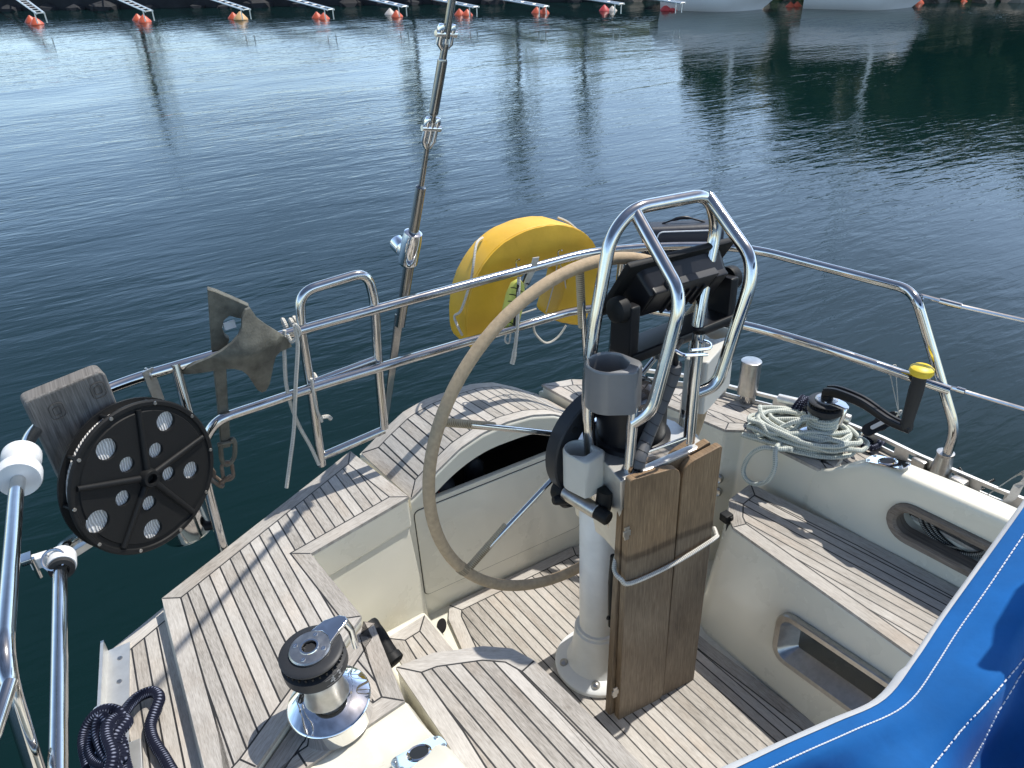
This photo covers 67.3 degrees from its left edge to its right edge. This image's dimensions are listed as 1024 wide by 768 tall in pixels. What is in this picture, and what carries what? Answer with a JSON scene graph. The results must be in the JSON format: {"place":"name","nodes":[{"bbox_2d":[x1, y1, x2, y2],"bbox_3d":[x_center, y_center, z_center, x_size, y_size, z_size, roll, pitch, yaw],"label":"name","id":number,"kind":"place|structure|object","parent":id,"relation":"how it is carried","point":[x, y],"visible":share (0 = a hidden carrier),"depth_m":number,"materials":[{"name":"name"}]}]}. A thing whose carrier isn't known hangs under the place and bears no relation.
{"place":"outdoors","nodes":[
{"label":"outdoors","id":0,"kind":"place"},
{"bbox_2d":[0,0,613,11],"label":"quay wall","id":1,"kind":"structure","parent":0,"point":[50,5],"depth_m":21.51,"materials":[{"name":"concrete"}]},
{"bbox_2d":[16,0,47,23],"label":"mooring boom","id":2,"kind":"object","parent":1,"relation":"attached to","point":[33,11],"visible":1,"depth_m":18.18,"materials":[{"name":"metal"}]},
{"bbox_2d":[118,0,154,21],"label":"mooring boom","id":3,"kind":"object","parent":1,"relation":"attached to","point":[138,6],"visible":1,"depth_m":18.19,"materials":[{"name":"metal"}]},
{"bbox_2d":[212,0,251,19],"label":"mooring boom","id":4,"kind":"object","parent":1,"relation":"attached to","point":[234,5],"visible":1,"depth_m":18.13,"materials":[{"name":"metal"}]},
{"bbox_2d":[289,0,334,19],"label":"mooring boom","id":5,"kind":"object","parent":1,"relation":"attached to","point":[315,5],"visible":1,"depth_m":18.00,"materials":[{"name":"metal"}]},
{"bbox_2d":[369,0,408,16],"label":"mooring boom","id":6,"kind":"object","parent":1,"relation":"attached to","point":[398,5],"visible":1,"depth_m":18.14,"materials":[{"name":"metal"}]},
{"bbox_2d":[434,0,478,17],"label":"mooring boom","id":7,"kind":"object","parent":1,"relation":"attached to","point":[469,6],"visible":0.92,"depth_m":17.81,"materials":[{"name":"metal"}]},
{"bbox_2d":[502,0,548,16],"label":"mooring boom","id":8,"kind":"object","parent":1,"relation":"attached to","point":[530,3],"visible":1,"depth_m":17.83,"materials":[{"name":"metal"}]},
{"bbox_2d":[589,0,624,14],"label":"mooring boom","id":9,"kind":"object","parent":1,"relation":"attached to","point":[612,2],"visible":1,"depth_m":17.93,"materials":[{"name":"metal"}]},
{"bbox_2d":[654,0,685,12],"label":"mooring boom","id":10,"kind":"object","parent":1,"relation":"attached to","point":[676,2],"visible":1,"depth_m":17.90,"materials":[{"name":"metal"}]},
{"bbox_2d":[0,0,1023,767],"bbox_3d":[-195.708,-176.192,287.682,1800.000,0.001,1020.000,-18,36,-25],"label":"water","id":11,"kind":"structure","parent":0,"point":[164,172],"depth_m":7.75,"materials":[{"name":"blue liquid"}]},
{"bbox_2d":[25,15,32,22],"bbox_3d":[-12.115,-9.149,19.367,0.310,0.253,0.310,-18,36,-25],"label":"mooring buoy","id":12,"kind":"object","parent":11,"relation":"on","point":[29,18],"visible":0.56,"depth_m":19.27,"materials":[{"name":"plastic"}]},
{"bbox_2d":[30,17,43,24],"bbox_3d":[-11.715,-8.897,18.947,0.326,0.267,0.326,-18,36,-25],"label":"mooring buoy","id":13,"kind":"object","parent":11,"relation":"on","point":[34,22],"visible":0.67,"depth_m":18.86,"materials":[{"name":"plastic"}]},
{"bbox_2d":[132,14,140,20],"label":"mooring buoy","id":14,"kind":"object","parent":11,"relation":"on","point":[136,17],"visible":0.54,"depth_m":19.37,"materials":[{"name":"plastic"}]},
{"bbox_2d":[138,15,151,22],"bbox_3d":[-9.134,-9.036,19.110,0.326,0.267,0.326,-18,36,-25],"label":"mooring buoy","id":15,"kind":"object","parent":11,"relation":"on","point":[141,19],"visible":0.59,"depth_m":19.02,"materials":[{"name":"plastic"}]},
{"bbox_2d":[228,12,235,18],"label":"mooring buoy","id":16,"kind":"object","parent":11,"relation":"on","point":[232,15],"visible":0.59,"depth_m":19.41,"materials":[{"name":"orange plastic"}]},
{"bbox_2d":[234,11,247,20],"bbox_3d":[-6.784,-9.154,19.221,0.356,0.292,0.357,-18,36,-25],"label":"mooring buoy","id":17,"kind":"object","parent":11,"relation":"on","point":[237,17],"visible":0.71,"depth_m":19.12,"materials":[{"name":"beige plastic"}]},
{"bbox_2d":[312,12,319,18],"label":"mooring buoy","id":18,"kind":"object","parent":11,"relation":"on","point":[316,15],"visible":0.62,"depth_m":19.29,"materials":[{"name":"plastic"}]},
{"bbox_2d":[318,13,329,19],"bbox_3d":[-4.694,-9.145,19.208,0.294,0.241,0.295,-18,36,-25],"label":"mooring buoy","id":19,"kind":"object","parent":11,"relation":"on","point":[322,16],"visible":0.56,"depth_m":19.12,"materials":[{"name":"plastic"}]},
{"bbox_2d":[385,8,393,14],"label":"mooring buoy","id":20,"kind":"object","parent":11,"relation":"on","point":[389,11],"visible":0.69,"depth_m":19.73,"materials":[{"name":"white plastic"}]},
{"bbox_2d":[391,10,402,17],"bbox_3d":[-2.899,-9.279,19.369,0.310,0.254,0.310,-18,36,-25],"label":"mooring buoy","id":21,"kind":"object","parent":11,"relation":"on","point":[395,14],"visible":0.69,"depth_m":19.28,"materials":[{"name":"orange plastic"}]},
{"bbox_2d":[454,9,463,14],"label":"mooring buoy","id":22,"kind":"object","parent":11,"relation":"on","point":[459,12],"visible":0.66,"depth_m":19.47,"materials":[{"name":"orange plastic"}]},
{"bbox_2d":[462,9,472,15],"bbox_3d":[-1.131,-9.357,19.466,0.295,0.241,0.294,-18,36,-25],"label":"mooring buoy","id":23,"kind":"object","parent":11,"relation":"on","point":[466,12],"visible":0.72,"depth_m":19.38,"materials":[{"name":"orange plastic"}]},
{"bbox_2d":[531,7,538,12],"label":"mooring buoy","id":24,"kind":"object","parent":11,"relation":"on","point":[536,10],"visible":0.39,"depth_m":19.64,"materials":[{"name":"orange plastic"}]},
{"bbox_2d":[540,7,548,13],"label":"mooring buoy","id":25,"kind":"object","parent":11,"relation":"on","point":[542,10],"visible":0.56,"depth_m":19.54,"materials":[{"name":"orange plastic"}]},
{"bbox_2d":[97,368,1023,767],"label":"sailing yacht","id":26,"kind":"object","parent":11,"relation":"on","point":[831,588],"visible":0.77,"depth_m":2.12,"materials":[{"name":"white wood"}]},
{"bbox_2d":[77,686,177,767],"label":"mooring rope","id":27,"kind":"object","parent":26,"relation":"on","point":[102,741],"visible":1,"depth_m":1.58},
{"bbox_2d":[278,615,372,750],"bbox_3d":[-0.385,0.611,1.582,0.186,0.227,0.175,-28,38,-29],"label":"winch","id":28,"kind":"object","parent":26,"relation":"on","point":[330,705],"visible":1,"depth_m":1.55,"materials":[{"name":"silver metal"}]},
{"bbox_2d":[385,0,457,419],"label":"backstay","id":29,"kind":"object","parent":26,"relation":"attached to","point":[406,247],"visible":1,"depth_m":2.12,"materials":[{"name":"metal"}]},
{"bbox_2d":[435,477,454,493],"bbox_3d":[-0.246,0.353,2.487,0.130,0.140,0.138,-19,33,-26],"label":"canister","id":30,"kind":"object","parent":26,"relation":"in","point":[449,484],"visible":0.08,"depth_m":2.45,"materials":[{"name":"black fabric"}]},
{"bbox_2d":[463,457,484,482],"bbox_3d":[-0.128,0.272,2.570,0.070,0.187,0.070,-19,33,-25],"label":"spray bottle","id":31,"kind":"object","parent":26,"relation":"on","point":[474,468],"visible":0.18,"depth_m":2.55,"materials":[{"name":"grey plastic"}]},
{"bbox_2d":[0,242,968,767],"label":"pushpit rail","id":32,"kind":"object","parent":26,"relation":"on","point":[14,712],"visible":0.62,"depth_m":2.06,"materials":[{"name":"silver metal"}]},
{"bbox_2d":[0,440,42,495],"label":"rail roller","id":33,"kind":"object","parent":32,"relation":"attached to","point":[22,457],"visible":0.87,"depth_m":1.53,"materials":[{"name":"white plastic"}]},
{"bbox_2d":[20,545,76,578],"bbox_3d":[-0.928,0.364,1.548,0.093,0.062,0.061,-19,33,-26],"label":"rail clamp","id":34,"kind":"object","parent":32,"relation":"attached to","point":[49,560],"visible":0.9,"depth_m":1.54,"materials":[{"name":"white plastic"}]},
{"bbox_2d":[20,365,115,477],"bbox_3d":[-0.987,0.146,1.797,0.179,0.373,0.062,-26,40,-34],"label":"outboard bracket","id":35,"kind":"object","parent":32,"relation":"attached to","point":[61,411],"visible":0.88,"depth_m":1.71,"materials":[{"name":"grey wood"}]},
{"bbox_2d":[57,367,213,555],"bbox_3d":[-0.914,0.206,1.837,0.195,0.379,0.369,18,37,27],"label":"line reel","id":36,"kind":"object","parent":32,"relation":"hanging from","point":[135,474],"visible":1,"depth_m":1.78,"materials":[{"name":"black plastic"}]},
{"bbox_2d":[166,501,222,546],"bbox_3d":[-0.905,0.327,2.099,0.135,0.218,0.195,-64,68,-55],"label":"rod holder","id":37,"kind":"object","parent":32,"relation":"attached to","point":[198,527],"visible":0.3,"depth_m":2.10,"materials":[{"name":"silver metal"}]},
{"bbox_2d":[183,287,291,466],"bbox_3d":[-0.689,-0.007,1.987,0.282,0.503,0.112,-19,33,-26],"label":"claw anchor","id":38,"kind":"object","parent":32,"relation":"hanging from","point":[254,348],"visible":1,"depth_m":1.93,"materials":[{"name":"metal"}]},
{"bbox_2d":[211,460,234,487],"bbox_3d":[-0.808,0.229,2.087,0.101,0.134,0.037,-8,33,-11],"label":"anchor chain","id":39,"kind":"object","parent":38,"relation":"hanging from","point":[223,480],"visible":0.5,"depth_m":2.10,"materials":[{"name":"grey metal"}]},
{"bbox_2d":[222,320,235,329],"bbox_3d":[-0.724,-0.146,1.944,0.051,0.023,0.008,-26,40,-34],"label":"tag","id":40,"kind":"object","parent":38,"relation":"attached to","point":[231,324],"visible":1,"depth_m":1.95,"materials":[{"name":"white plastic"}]},
{"bbox_2d":[280,316,332,487],"bbox_3d":[-0.606,0.043,2.142,0.173,0.500,0.132,-19,33,-26],"label":"tied line","id":41,"kind":"object","parent":32,"relation":"hanging from","point":[297,330],"visible":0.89,"depth_m":2.11,"materials":[{"name":"white fabric"}]},
{"bbox_2d":[295,270,388,467],"bbox_3d":[-0.480,-0.038,2.201,0.253,0.583,0.034,-19,37,-26],"label":"boarding ladder","id":42,"kind":"object","parent":32,"relation":"attached to","point":[306,292],"visible":0.84,"depth_m":2.18,"materials":[{"name":"silver metal"}]},
{"bbox_2d":[502,257,538,364],"bbox_3d":[0.020,-0.237,2.428,0.139,0.340,0.084,-19,33,-26],"label":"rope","id":43,"kind":"object","parent":32,"relation":"hanging from","point":[516,288],"visible":0.65,"depth_m":2.40,"materials":[{"name":"fabric"}]},
{"bbox_2d":[449,216,597,346],"bbox_3d":[0.078,-0.336,2.572,0.622,0.400,0.225,-19,33,-26],"label":"horseshoe lifebuoy","id":44,"kind":"object","parent":32,"relation":"hanging from","point":[513,243],"visible":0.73,"depth_m":2.49,"materials":[{"name":"yellow plastic"}]},
{"bbox_2d":[641,216,723,254],"bbox_3d":[0.570,-0.449,2.573,0.267,0.229,0.127,0,32,1],"label":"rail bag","id":45,"kind":"object","parent":32,"relation":"attached to","point":[686,230],"visible":0.33,"depth_m":2.51,"materials":[{"name":"black fabric"}]},
{"bbox_2d":[860,364,901,435],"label":"pulley block","id":46,"kind":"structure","parent":32,"relation":"hanging from","point":[875,425],"depth_m":2.29,"materials":[{"name":"black plastic"}]},
{"bbox_2d":[918,293,1023,321],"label":"lifeline","id":47,"kind":"object","parent":32,"relation":"attached to","point":[951,303],"visible":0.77,"depth_m":2.02,"materials":[{"name":"silver metal"}]},
{"bbox_2d":[950,386,1023,410],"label":"lifeline","id":48,"kind":"object","parent":32,"relation":"attached to","point":[958,389],"visible":1,"depth_m":2.06,"materials":[{"name":"silver metal"}]},
{"bbox_2d":[414,460,578,593],"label":"locker door","id":49,"kind":"structure","parent":26,"relation":"in","point":[468,519],"depth_m":2.52,"materials":[{"name":"white plastic"}]},
{"bbox_2d":[545,190,757,697],"bbox_3d":[0.360,0.210,2.022,0.588,1.400,0.324,-19,33,-26],"label":"steering pedestal","id":50,"kind":"object","parent":26,"relation":"on","point":[590,463],"visible":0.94,"depth_m":1.82,"materials":[{"name":"white paint"}]},
{"bbox_2d":[422,252,706,590],"bbox_3d":[0.197,0.131,2.010,0.970,0.968,0.084,-21,38,-29],"label":"ship helm","id":51,"kind":"object","parent":50,"relation":"attached to","point":[493,330],"visible":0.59,"depth_m":1.78,"materials":[{"name":"beige leather"}]},
{"bbox_2d":[603,238,742,361],"bbox_3d":[0.385,-0.210,1.881,0.228,0.279,0.413,23,39,32],"label":"chart plotter","id":52,"kind":"object","parent":50,"relation":"attached to","point":[639,288],"visible":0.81,"depth_m":1.82,"materials":[{"name":"black plastic"}]},
{"bbox_2d":[605,439,721,719],"bbox_3d":[0.376,0.553,2.044,0.312,0.872,0.088,-19,33,-26],"label":"cockpit table","id":53,"kind":"object","parent":26,"relation":"on","point":[665,517],"visible":0.89,"depth_m":1.98,"materials":[{"name":"brown wood"}]},
{"bbox_2d":[612,526,718,585],"bbox_3d":[0.406,0.424,1.967,0.351,0.064,0.077,-15,35,-21],"label":"lashing cord","id":54,"kind":"object","parent":53,"relation":"attached to","point":[715,537],"visible":0.97,"depth_m":1.94,"materials":[{"name":"white fabric"}]},
{"bbox_2d":[737,356,761,404],"bbox_3d":[0.816,-0.009,2.648,0.072,0.164,0.069,-19,33,-26],"label":"deck vent","id":55,"kind":"object","parent":26,"relation":"on","point":[749,377],"visible":1,"depth_m":2.62,"materials":[{"name":"silver metal"}]},
{"bbox_2d":[741,405,869,485],"bbox_3d":[0.895,0.172,2.416,0.355,0.229,0.267,-3,32,-3],"label":"rope coil","id":56,"kind":"object","parent":26,"relation":"on","point":[777,427],"visible":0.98,"depth_m":2.34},
{"bbox_2d":[777,394,851,423],"bbox_3d":[0.958,0.109,2.464,0.229,0.122,0.035,23,39,32],"label":"mooring cleat","id":57,"kind":"object","parent":26,"relation":"attached to","point":[786,400],"visible":0.27,"depth_m":2.47,"materials":[{"name":"metal"}]},
{"bbox_2d":[791,394,885,450],"bbox_3d":[1.035,0.117,2.440,0.302,0.132,0.110,14,35,22],"label":"mooring rope","id":58,"kind":"object","parent":57,"relation":"attached to","point":[801,401],"visible":0.32,"depth_m":2.43,"materials":[{"name":"fabric"}]},
{"bbox_2d":[799,392,848,430],"bbox_3d":[0.955,0.115,2.356,0.140,0.165,0.148,-13,31,-17],"label":"winch","id":59,"kind":"object","parent":26,"relation":"on","point":[821,409],"visible":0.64,"depth_m":2.30,"materials":[{"name":"silver metal"}]},
{"bbox_2d":[821,362,934,433],"bbox_3d":[1.030,0.009,2.192,0.278,0.228,0.063,26,41,36],"label":"winch crank","id":60,"kind":"object","parent":59,"relation":"attached to","point":[921,373],"visible":1,"depth_m":2.15,"materials":[{"name":"black plastic"}]},
{"bbox_2d":[721,499,1023,767],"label":"spray hood","id":61,"kind":"object","parent":26,"relation":"attached to","point":[951,695],"visible":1,"depth_m":0.98,"materials":[{"name":"blue fabric"}]},
{"bbox_2d":[918,518,985,558],"bbox_3d":[1.172,0.410,2.030,0.025,0.080,0.206,-24,39,-32],"label":"rope coil","id":62,"kind":"object","parent":26,"relation":"on","point":[931,531],"visible":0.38,"depth_m":2.06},
{"bbox_2d":[958,467,994,490],"bbox_3d":[1.336,0.280,2.211,0.101,0.036,0.066,13,35,20],"label":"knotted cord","id":63,"kind":"object","parent":26,"relation":"attached to","point":[990,481],"visible":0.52,"depth_m":2.22,"materials":[{"name":"grey fabric"}]},
{"bbox_2d":[987,470,1023,502],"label":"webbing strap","id":64,"kind":"object","parent":26,"relation":"on","point":[1014,492],"visible":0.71,"depth_m":2.11,"materials":[{"name":"white fabric"}]},
{"bbox_2d":[599,5,608,10],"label":"mooring buoy","id":65,"kind":"object","parent":11,"relation":"on","point":[604,8],"visible":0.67,"depth_m":19.83,"materials":[{"name":"red plastic"}]},
{"bbox_2d":[660,5,670,10],"bbox_3d":[3.976,-9.684,19.857,0.310,0.253,0.310,-18,36,-25],"label":"mooring buoy","id":66,"kind":"object","parent":11,"relation":"on","point":[665,8],"visible":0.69,"depth_m":19.76,"materials":[{"name":"red plastic"}]},
{"bbox_2d":[660,0,771,11],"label":"moored boat","id":67,"kind":"object","parent":11,"relation":"on","point":[717,5],"visible":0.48,"depth_m":19.43,"materials":[{"name":"white"}]},
{"bbox_2d":[785,2,794,6],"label":"mooring buoy","id":68,"kind":"object","parent":11,"relation":"on","point":[790,4],"visible":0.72,"depth_m":20.11,"materials":[{"name":"red plastic"}]},
{"bbox_2d":[794,1,801,6],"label":"mooring buoy","id":69,"kind":"object","parent":11,"relation":"on","point":[797,4],"visible":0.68,"depth_m":20.17,"materials":[{"name":"red plastic"}]},
{"bbox_2d":[803,0,919,9],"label":"moored boat","id":70,"kind":"object","parent":11,"relation":"on","point":[856,4],"visible":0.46,"depth_m":19.39,"materials":[{"name":"white"}]},
{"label":"hill","id":71,"kind":"structure","parent":0,"visible":0},
{"bbox_2d":[614,0,1023,3],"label":"shore stones","id":72,"kind":"object","parent":71,"relation":"on","point":[976,1],"visible":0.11,"depth_m":20.40,"materials":[{"name":"grey stone"}]}
]}

